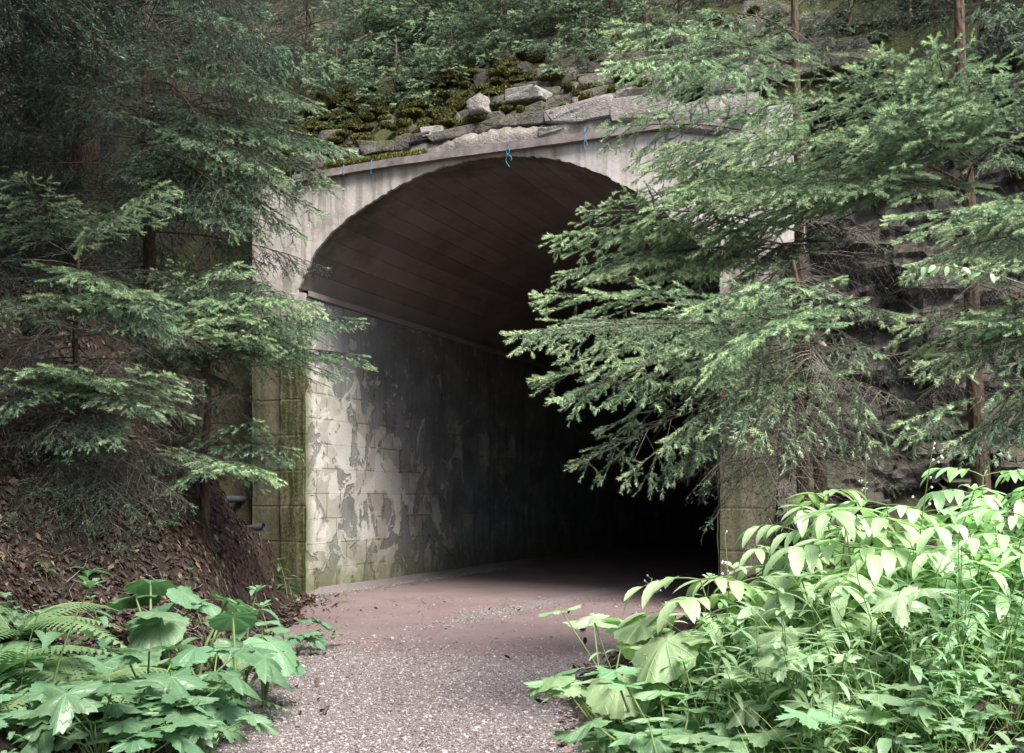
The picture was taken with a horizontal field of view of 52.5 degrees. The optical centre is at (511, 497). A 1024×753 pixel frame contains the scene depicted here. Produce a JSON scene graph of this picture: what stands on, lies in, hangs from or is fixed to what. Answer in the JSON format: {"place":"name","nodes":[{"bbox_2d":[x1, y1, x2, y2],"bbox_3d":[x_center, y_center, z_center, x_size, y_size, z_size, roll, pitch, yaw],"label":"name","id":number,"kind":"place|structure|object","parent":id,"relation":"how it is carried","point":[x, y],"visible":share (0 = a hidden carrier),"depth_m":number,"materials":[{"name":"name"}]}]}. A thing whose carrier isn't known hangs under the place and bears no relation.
{"place":"outdoors","nodes":[
{"label":"outdoors","id":0,"kind":"place"},
{"bbox_2d":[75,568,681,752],"bbox_3d":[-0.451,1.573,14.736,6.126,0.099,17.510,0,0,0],"label":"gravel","id":1,"kind":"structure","parent":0,"point":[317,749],"depth_m":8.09,"materials":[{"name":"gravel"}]},
{"bbox_2d":[112,668,262,752],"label":"lobed leaf herb","id":2,"kind":"object","parent":1,"relation":"on","point":[237,682],"visible":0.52,"depth_m":6.48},
{"bbox_2d":[140,533,718,752],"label":"path","id":3,"kind":"structure","parent":0,"point":[616,573],"depth_m":13.30,"materials":[{"name":"soil"}]},
{"bbox_2d":[82,676,216,752],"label":"lobed leaf herb","id":4,"kind":"object","parent":3,"relation":"on","point":[187,713],"visible":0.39,"depth_m":6.16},
{"bbox_2d":[90,645,209,701],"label":"lobed leaf herb","id":5,"kind":"object","parent":3,"relation":"on","point":[182,678],"visible":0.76,"depth_m":6.58,"materials":[{"name":"plant"}]},
{"bbox_2d":[123,691,278,752],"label":"lobed leaf herb","id":6,"kind":"object","parent":3,"relation":"on","point":[260,723],"visible":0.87,"depth_m":6.20,"materials":[{"name":"plant"}]},
{"bbox_2d":[111,644,291,741],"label":"lobed leaf herb","id":7,"kind":"object","parent":3,"relation":"on","point":[265,664],"visible":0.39,"depth_m":6.90,"materials":[{"name":"plant"}]},
{"bbox_2d":[168,649,250,727],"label":"lobed leaf herb","id":8,"kind":"object","parent":3,"relation":"on","point":[233,711],"visible":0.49,"depth_m":6.82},
{"bbox_2d":[170,610,299,701],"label":"butterbur plant","id":9,"kind":"object","parent":3,"relation":"on","point":[287,660],"visible":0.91,"depth_m":7.41,"materials":[{"name":"green plant"}]},
{"bbox_2d":[246,621,306,707],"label":"butterbur plant","id":10,"kind":"object","parent":3,"relation":"on","point":[300,669],"visible":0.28,"depth_m":7.91,"materials":[{"name":"green plant"}]},
{"bbox_2d":[275,618,331,653],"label":"lobed leaf herb","id":11,"kind":"object","parent":3,"relation":"on","point":[312,640],"visible":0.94,"depth_m":10.52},
{"bbox_2d":[252,91,871,593],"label":"tunnel","id":12,"kind":"structure","parent":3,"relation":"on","point":[440,439],"depth_m":19.50,"materials":[{"name":"concrete"}]},
{"bbox_2d":[255,0,976,182],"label":"stone parapet","id":13,"kind":"structure","parent":12,"relation":"on","point":[517,90],"depth_m":15.82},
{"bbox_2d":[0,0,1021,545],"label":"hillside","id":14,"kind":"structure","parent":0,"point":[242,510],"depth_m":20.31,"materials":[{"name":"soil"}]},
{"bbox_2d":[0,6,132,229],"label":"spruce tree","id":15,"kind":"object","parent":14,"relation":"on","point":[52,151],"visible":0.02,"depth_m":21.83,"materials":[{"name":"green plant"}]},
{"bbox_2d":[0,0,201,356],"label":"spruce tree","id":16,"kind":"object","parent":14,"relation":"on","point":[124,243],"visible":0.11,"depth_m":16.88,"materials":[{"name":"green plant"}]},
{"bbox_2d":[0,0,294,273],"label":"spruce tree","id":17,"kind":"object","parent":14,"relation":"on","point":[45,148],"visible":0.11,"depth_m":18.54,"materials":[{"name":"green plant"}]},
{"bbox_2d":[215,0,372,97],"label":"spruce tree","id":18,"kind":"object","parent":14,"relation":"on","point":[308,29],"visible":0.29,"depth_m":21.23,"materials":[{"name":"green plant"}]},
{"bbox_2d":[279,47,387,127],"bbox_3d":[-3.210,-7.256,18.797,2.262,1.809,2.029,0,0,0],"label":"spruce tree","id":19,"kind":"object","parent":14,"relation":"on","point":[336,58],"visible":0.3,"depth_m":18.49,"materials":[{"name":"green plant"}]},
{"bbox_2d":[301,0,436,95],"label":"tree","id":20,"kind":"object","parent":14,"relation":"on","point":[359,53],"visible":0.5,"depth_m":19.17,"materials":[{"name":"green plant"}]},
{"bbox_2d":[322,35,442,132],"bbox_3d":[-2.123,-6.995,18.005,2.200,2.011,2.106,0,0,0],"label":"tree","id":21,"kind":"object","parent":14,"relation":"on","point":[392,77],"visible":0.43,"depth_m":17.64,"materials":[{"name":"green plant"}]},
{"bbox_2d":[334,0,494,58],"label":"spruce tree","id":22,"kind":"object","parent":14,"relation":"on","point":[425,12],"visible":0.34,"depth_m":19.48,"materials":[{"name":"green plant"}]},
{"bbox_2d":[389,19,499,108],"bbox_3d":[-1.104,-7.095,17.717,2.113,1.809,2.059,0,0,-15],"label":"tree","id":23,"kind":"object","parent":14,"relation":"on","point":[439,57],"visible":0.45,"depth_m":17.27,"materials":[{"name":"green plant"}]},
{"bbox_2d":[390,0,531,68],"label":"tree","id":24,"kind":"object","parent":14,"relation":"on","point":[439,21],"visible":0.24,"depth_m":18.37,"materials":[{"name":"green plant"}]},
{"bbox_2d":[420,0,561,68],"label":"tree","id":25,"kind":"object","parent":14,"relation":"on","point":[500,34],"visible":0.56,"depth_m":17.38,"materials":[{"name":"green plant"}]},
{"bbox_2d":[498,0,625,55],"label":"spruce tree","id":26,"kind":"object","parent":14,"relation":"on","point":[530,44],"visible":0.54,"depth_m":16.88,"materials":[{"name":"green plant"}]},
{"bbox_2d":[538,11,619,77],"bbox_3d":[1.146,-6.863,16.523,1.633,1.411,1.641,0,0,29],"label":"spruce tree","id":27,"kind":"object","parent":14,"relation":"on","point":[585,42],"visible":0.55,"depth_m":16.10,"materials":[{"name":"green plant"}]},
{"bbox_2d":[532,0,684,44],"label":"spruce tree","id":28,"kind":"object","parent":14,"relation":"on","point":[613,3],"visible":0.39,"depth_m":16.89,"materials":[{"name":"green plant"}]},
{"bbox_2d":[585,0,689,65],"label":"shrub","id":29,"kind":"object","parent":14,"relation":"on","point":[643,34],"visible":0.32,"depth_m":15.88,"materials":[{"name":"green plant"}]},
{"bbox_2d":[622,0,721,43],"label":"spruce tree","id":30,"kind":"object","parent":14,"relation":"on","point":[679,7],"visible":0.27,"depth_m":16.30,"materials":[{"name":"green plant"}]},
{"bbox_2d":[720,0,862,107],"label":"spruce tree","id":31,"kind":"object","parent":14,"relation":"on","point":[802,15],"visible":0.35,"depth_m":14.31,"materials":[{"name":"green plant"}]},
{"bbox_2d":[778,0,951,118],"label":"spruce tree","id":32,"kind":"object","parent":14,"relation":"on","point":[850,3],"visible":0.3,"depth_m":13.82,"materials":[{"name":"green plant"}]},
{"bbox_2d":[817,0,1003,111],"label":"spruce tree","id":33,"kind":"object","parent":14,"relation":"on","point":[909,27],"visible":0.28,"depth_m":13.68,"materials":[{"name":"green plant"}]},
{"bbox_2d":[874,0,1023,106],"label":"spruce tree","id":34,"kind":"object","parent":14,"relation":"on","point":[979,21],"visible":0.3,"depth_m":13.34,"materials":[{"name":"green plant"}]},
{"bbox_2d":[953,0,1023,85],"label":"spruce tree","id":35,"kind":"object","parent":14,"relation":"on","point":[1005,43],"visible":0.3,"depth_m":13.06,"materials":[{"name":"green plant"}]},
{"bbox_2d":[0,256,1023,752],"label":"ground","id":36,"kind":"structure","parent":0,"point":[246,599],"depth_m":10.89,"materials":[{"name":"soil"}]},
{"bbox_2d":[0,610,59,688],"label":"nettle plant","id":37,"kind":"object","parent":36,"relation":"on","point":[38,663],"visible":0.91,"depth_m":6.47,"materials":[{"name":"green plant"}]},
{"bbox_2d":[0,576,112,708],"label":"nettle plant","id":38,"kind":"object","parent":36,"relation":"on","point":[49,638],"visible":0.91,"depth_m":6.42,"materials":[{"name":"green plant"}]},
{"bbox_2d":[0,640,115,689],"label":"fern","id":39,"kind":"object","parent":36,"relation":"on","point":[31,653],"visible":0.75,"depth_m":6.77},
{"bbox_2d":[0,602,126,647],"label":"fern","id":40,"kind":"object","parent":36,"relation":"on","point":[43,622],"visible":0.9,"depth_m":7.54,"materials":[{"name":"plant"}]},
{"bbox_2d":[0,592,127,752],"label":"ground cover","id":41,"kind":"object","parent":36,"relation":"on","point":[7,684],"visible":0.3,"depth_m":7.30,"materials":[{"name":"green plant"}]},
{"bbox_2d":[0,0,130,73],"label":"spruce tree","id":42,"kind":"object","parent":36,"relation":"on","point":[52,4],"visible":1,"depth_m":8.29,"materials":[{"name":"green plant"}]},
{"bbox_2d":[0,680,134,752],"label":"lobed leaf herb","id":43,"kind":"object","parent":36,"relation":"on","point":[37,695],"visible":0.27,"depth_m":6.19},
{"bbox_2d":[0,0,142,318],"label":"spruce tree","id":44,"kind":"object","parent":36,"relation":"on","point":[14,134],"visible":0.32,"depth_m":13.39,"materials":[{"name":"green plant"}]},
{"bbox_2d":[0,680,158,752],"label":"lobed leaf herb","id":45,"kind":"object","parent":36,"relation":"on","point":[60,707],"visible":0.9,"depth_m":5.75,"materials":[{"name":"plant"}]},
{"bbox_2d":[11,691,150,752],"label":"lobed leaf herb","id":46,"kind":"object","parent":36,"relation":"on","point":[32,731],"visible":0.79,"depth_m":6.02,"materials":[{"name":"plant"}]},
{"bbox_2d":[0,671,161,719],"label":"fern","id":47,"kind":"object","parent":36,"relation":"on","point":[20,699],"visible":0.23,"depth_m":6.67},
{"bbox_2d":[0,653,170,704],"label":"fern","id":48,"kind":"object","parent":36,"relation":"on","point":[78,673],"visible":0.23,"depth_m":7.15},
{"bbox_2d":[0,0,192,71],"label":"spruce tree","id":49,"kind":"object","parent":36,"relation":"on","point":[99,4],"visible":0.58,"depth_m":13.18,"materials":[{"name":"green plant"}]},
{"bbox_2d":[0,170,221,559],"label":"spruce tree","id":50,"kind":"object","parent":36,"relation":"on","point":[73,380],"visible":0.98,"depth_m":10.29,"materials":[{"name":"green plant"}]},
{"bbox_2d":[0,0,275,95],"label":"spruce tree","id":51,"kind":"object","parent":36,"relation":"on","point":[35,62],"visible":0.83,"depth_m":11.73,"materials":[{"name":"green plant"}]},
{"bbox_2d":[0,0,285,288],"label":"spruce tree","id":52,"kind":"object","parent":36,"relation":"on","point":[85,159],"visible":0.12,"depth_m":15.48,"materials":[{"name":"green plant"}]},
{"bbox_2d":[87,698,207,752],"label":"lobed leaf herb","id":53,"kind":"object","parent":36,"relation":"on","point":[180,743],"visible":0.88,"depth_m":5.92,"materials":[{"name":"plant"}]},
{"bbox_2d":[113,610,197,679],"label":"butterbur plant","id":54,"kind":"object","parent":36,"relation":"on","point":[148,618],"visible":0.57,"depth_m":7.49,"materials":[{"name":"green plant"}]},
{"bbox_2d":[106,579,224,616],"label":"butterbur plant","id":55,"kind":"object","parent":36,"relation":"on","point":[148,592],"visible":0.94,"depth_m":8.89,"materials":[{"name":"green plant"}]},
{"bbox_2d":[0,0,363,438],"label":"spruce tree","id":56,"kind":"object","parent":36,"relation":"on","point":[181,151],"visible":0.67,"depth_m":13.04,"materials":[{"name":"green plant"}]},
{"bbox_2d":[124,591,248,680],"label":"butterbur plant","id":57,"kind":"object","parent":36,"relation":"on","point":[152,636],"visible":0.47,"depth_m":7.63,"materials":[{"name":"green plant"}]},
{"bbox_2d":[127,597,258,674],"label":"butterbur plant","id":58,"kind":"object","parent":36,"relation":"on","point":[164,608],"visible":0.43,"depth_m":8.92,"materials":[{"name":"green plant"}]},
{"bbox_2d":[114,251,377,521],"bbox_3d":[-3.181,-1.275,12.327,3.618,3.549,2.498,0,0,28],"label":"spruce tree","id":59,"kind":"object","parent":36,"relation":"on","point":[241,318],"visible":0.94,"depth_m":12.01,"materials":[{"name":"green plant"}]},
{"bbox_2d":[0,263,676,710],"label":"fallen twigs","id":60,"kind":"object","parent":36,"relation":"on","point":[198,587],"visible":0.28,"depth_m":9.96,"materials":[{"name":"wood"}]},
{"bbox_2d":[538,605,622,728],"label":"lobed leaf herb","id":61,"kind":"object","parent":36,"relation":"on","point":[573,690],"visible":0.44,"depth_m":5.28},
{"bbox_2d":[524,668,650,752],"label":"lobed leaf herb","id":62,"kind":"object","parent":36,"relation":"on","point":[560,734],"visible":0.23,"depth_m":5.32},
{"bbox_2d":[556,617,656,752],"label":"lobed leaf herb","id":63,"kind":"object","parent":36,"relation":"on","point":[610,625],"visible":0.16,"depth_m":5.79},
{"bbox_2d":[528,640,709,732],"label":"butterbur plant","id":64,"kind":"object","parent":36,"relation":"on","point":[600,699],"visible":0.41,"depth_m":4.91,"materials":[{"name":"green plant"}]},
{"bbox_2d":[571,722,694,752],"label":"lobed leaf herb","id":65,"kind":"object","parent":36,"relation":"on","point":[635,742],"visible":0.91,"depth_m":4.47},
{"bbox_2d":[578,666,713,752],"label":"lobed leaf herb","id":66,"kind":"object","parent":36,"relation":"on","point":[607,674],"visible":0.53,"depth_m":4.73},
{"bbox_2d":[558,679,756,752],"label":"lobed leaf herb","id":67,"kind":"object","parent":36,"relation":"on","point":[581,732],"visible":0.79,"depth_m":4.49,"materials":[{"name":"plant"}]},
{"bbox_2d":[586,612,740,752],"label":"narrow leaved herb","id":68,"kind":"object","parent":36,"relation":"on","point":[693,674],"visible":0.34,"depth_m":4.79,"materials":[{"name":"green plant"}]},
{"bbox_2d":[624,705,718,752],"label":"lobed leaf herb","id":69,"kind":"object","parent":36,"relation":"on","point":[653,719],"visible":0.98,"depth_m":4.36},
{"bbox_2d":[613,615,751,747],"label":"butterbur plant","id":70,"kind":"object","parent":36,"relation":"on","point":[633,630],"visible":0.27,"depth_m":5.19,"materials":[{"name":"green plant"}]},
{"bbox_2d":[625,595,776,747],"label":"butterbur plant","id":71,"kind":"object","parent":36,"relation":"on","point":[655,655],"visible":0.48,"depth_m":4.73,"materials":[{"name":"green plant"}]},
{"bbox_2d":[659,599,774,752],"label":"narrow leaved herb","id":72,"kind":"object","parent":36,"relation":"on","point":[706,716],"visible":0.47,"depth_m":4.57,"materials":[{"name":"green plant"}]},
{"bbox_2d":[617,576,842,749],"bbox_3d":[1.069,0.788,5.023,1.135,0.840,1.125,-3,0,-34],"label":"elder seedling","id":73,"kind":"object","parent":36,"relation":"on","point":[689,603],"visible":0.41,"depth_m":4.91,"materials":[{"name":"green plant"}]},
{"bbox_2d":[500,260,960,568],"bbox_3d":[1.549,-0.372,7.351,3.274,2.744,2.308,0,0,-35],"label":"spruce tree","id":74,"kind":"object","parent":36,"relation":"on","point":[735,348],"visible":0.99,"depth_m":7.05,"materials":[{"name":"green plant"}]},
{"bbox_2d":[675,637,785,746],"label":"leafy plant","id":75,"kind":"object","parent":36,"relation":"on","point":[690,642],"visible":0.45,"depth_m":4.72,"materials":[{"name":"green plant"}]},
{"bbox_2d":[661,678,804,752],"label":"lobed leaf herb","id":76,"kind":"object","parent":36,"relation":"on","point":[760,740],"visible":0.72,"depth_m":4.06,"materials":[{"name":"plant"}]},
{"bbox_2d":[691,601,790,750],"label":"narrow leaved herb","id":77,"kind":"object","parent":36,"relation":"on","point":[737,695],"visible":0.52,"depth_m":4.22,"materials":[{"name":"green plant"}]},
{"bbox_2d":[538,0,958,573],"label":"spruce tree","id":78,"kind":"object","parent":36,"relation":"on","point":[709,184],"visible":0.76,"depth_m":8.85,"materials":[{"name":"green plant"}]},
{"bbox_2d":[716,643,834,749],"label":"lobed leaf herb","id":79,"kind":"object","parent":36,"relation":"on","point":[771,658],"visible":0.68,"depth_m":4.16,"materials":[{"name":"plant"}]},
{"bbox_2d":[744,581,836,752],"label":"narrow leaved herb","id":80,"kind":"object","parent":36,"relation":"on","point":[788,682],"visible":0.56,"depth_m":4.05,"materials":[{"name":"green plant"}]},
{"bbox_2d":[581,573,1023,752],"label":"ground cover","id":81,"kind":"object","parent":36,"relation":"on","point":[883,745],"visible":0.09,"depth_m":3.61,"materials":[{"name":"green plant"}]},
{"bbox_2d":[715,501,896,647],"bbox_3d":[1.538,0.477,5.438,0.991,0.892,1.010,5,5,36],"label":"elder seedling","id":82,"kind":"object","parent":36,"relation":"on","point":[794,536],"visible":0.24,"depth_m":5.38,"materials":[{"name":"green plant"}]},
{"bbox_2d":[768,701,862,752],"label":"lobed leaf herb","id":83,"kind":"object","parent":36,"relation":"on","point":[812,717],"visible":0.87,"depth_m":3.62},
{"bbox_2d":[780,631,884,752],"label":"narrow leaved herb","id":84,"kind":"object","parent":36,"relation":"on","point":[815,697],"visible":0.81,"depth_m":3.69,"materials":[{"name":"green plant"}]},
{"bbox_2d":[764,553,908,749],"bbox_3d":[1.325,0.636,4.101,0.462,0.830,0.502,0,0,-34],"label":"narrow leaved herb","id":85,"kind":"object","parent":36,"relation":"on","point":[850,651],"visible":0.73,"depth_m":4.08,"materials":[{"name":"green plant"}]},
{"bbox_2d":[783,651,892,752],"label":"lobed leaf herb","id":86,"kind":"object","parent":36,"relation":"on","point":[860,713],"visible":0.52,"depth_m":3.84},
{"bbox_2d":[754,572,925,745],"bbox_3d":[1.380,0.738,4.481,0.800,0.833,0.436,0,-1,-14],"label":"lobed leaf herb","id":87,"kind":"object","parent":36,"relation":"on","point":[768,637],"visible":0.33,"depth_m":4.41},
{"bbox_2d":[773,683,924,752],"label":"lobed leaf herb","id":88,"kind":"object","parent":36,"relation":"on","point":[887,699],"visible":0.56,"depth_m":3.83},
{"bbox_2d":[770,692,928,749],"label":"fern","id":89,"kind":"object","parent":36,"relation":"on","point":[836,739],"visible":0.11,"depth_m":3.88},
{"bbox_2d":[765,489,940,646],"bbox_3d":[1.741,0.377,5.388,0.854,0.831,0.864,5,-7,-43],"label":"elder seedling","id":90,"kind":"object","parent":36,"relation":"on","point":[853,493],"visible":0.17,"depth_m":5.35,"materials":[{"name":"green plant"}]},
{"bbox_2d":[746,506,963,708],"bbox_3d":[1.554,0.560,4.599,1.047,1.020,1.060,0,2,19],"label":"elder seedling","id":91,"kind":"object","parent":36,"relation":"on","point":[848,520],"visible":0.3,"depth_m":4.49,"materials":[{"name":"green plant"}]},
{"bbox_2d":[724,512,1007,717],"bbox_3d":[1.556,0.602,4.671,1.105,1.074,1.184,0,0,40],"label":"elder seedling","id":92,"kind":"object","parent":36,"relation":"on","point":[799,558],"visible":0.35,"depth_m":4.53,"materials":[{"name":"green plant"}]},
{"bbox_2d":[714,0,1023,536],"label":"spruce tree","id":93,"kind":"object","parent":36,"relation":"on","point":[887,137],"visible":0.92,"depth_m":7.90,"materials":[{"name":"green plant"}]},
{"bbox_2d":[825,586,957,728],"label":"lobed leaf herb","id":94,"kind":"object","parent":36,"relation":"on","point":[895,604],"visible":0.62,"depth_m":4.05,"materials":[{"name":"plant"}]},
{"bbox_2d":[775,0,1023,555],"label":"rock face","id":95,"kind":"object","parent":36,"relation":"on","point":[905,248],"visible":0.2,"depth_m":13.80},
{"bbox_2d":[776,501,1023,724],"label":"grass tuft","id":96,"kind":"object","parent":36,"relation":"on","point":[940,642],"visible":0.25,"depth_m":4.16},
{"bbox_2d":[819,500,989,644],"bbox_3d":[2.012,0.401,5.316,1.006,0.745,0.997,3,4,-17],"label":"elder seedling","id":97,"kind":"object","parent":36,"relation":"on","point":[911,512],"visible":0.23,"depth_m":5.22,"materials":[{"name":"green plant"}]},
{"bbox_2d":[873,544,963,728],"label":"narrow leaved herb","id":98,"kind":"object","parent":36,"relation":"on","point":[905,669],"visible":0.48,"depth_m":4.11,"materials":[{"name":"green plant"}]},
{"bbox_2d":[861,552,996,653],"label":"butterbur plant","id":99,"kind":"object","parent":36,"relation":"on","point":[987,606],"visible":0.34,"depth_m":4.35,"materials":[{"name":"green plant"}]},
{"bbox_2d":[837,549,1022,687],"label":"elder seedling","id":100,"kind":"object","parent":36,"relation":"on","point":[935,562],"visible":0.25,"depth_m":4.27,"materials":[{"name":"green plant"}]},
{"bbox_2d":[897,668,994,743],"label":"lobed leaf herb","id":101,"kind":"object","parent":36,"relation":"on","point":[972,676],"visible":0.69,"depth_m":3.63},
{"bbox_2d":[906,618,996,748],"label":"narrow leaved herb","id":102,"kind":"object","parent":36,"relation":"on","point":[939,657],"visible":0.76,"depth_m":3.57,"materials":[{"name":"green plant"}]},
{"bbox_2d":[880,0,1023,476],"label":"spruce tree","id":103,"kind":"object","parent":36,"relation":"on","point":[1010,217],"visible":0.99,"depth_m":7.00,"materials":[{"name":"green plant"}]},
{"bbox_2d":[899,467,1023,594],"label":"elder seedling","id":104,"kind":"object","parent":36,"relation":"on","point":[985,502],"visible":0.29,"depth_m":5.22,"materials":[{"name":"green plant"}]},
{"bbox_2d":[923,539,1002,708],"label":"narrow leaved herb","id":105,"kind":"object","parent":36,"relation":"on","point":[963,625],"visible":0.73,"depth_m":3.90,"materials":[{"name":"green plant"}]},
{"bbox_2d":[910,509,1023,679],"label":"elder seedling","id":106,"kind":"object","parent":36,"relation":"on","point":[976,540],"visible":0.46,"depth_m":4.35,"materials":[{"name":"green plant"}]},
{"bbox_2d":[983,549,1023,681],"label":"narrow leaved herb","id":107,"kind":"object","parent":36,"relation":"on","point":[1007,641],"visible":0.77,"depth_m":3.99,"materials":[{"name":"green plant"}]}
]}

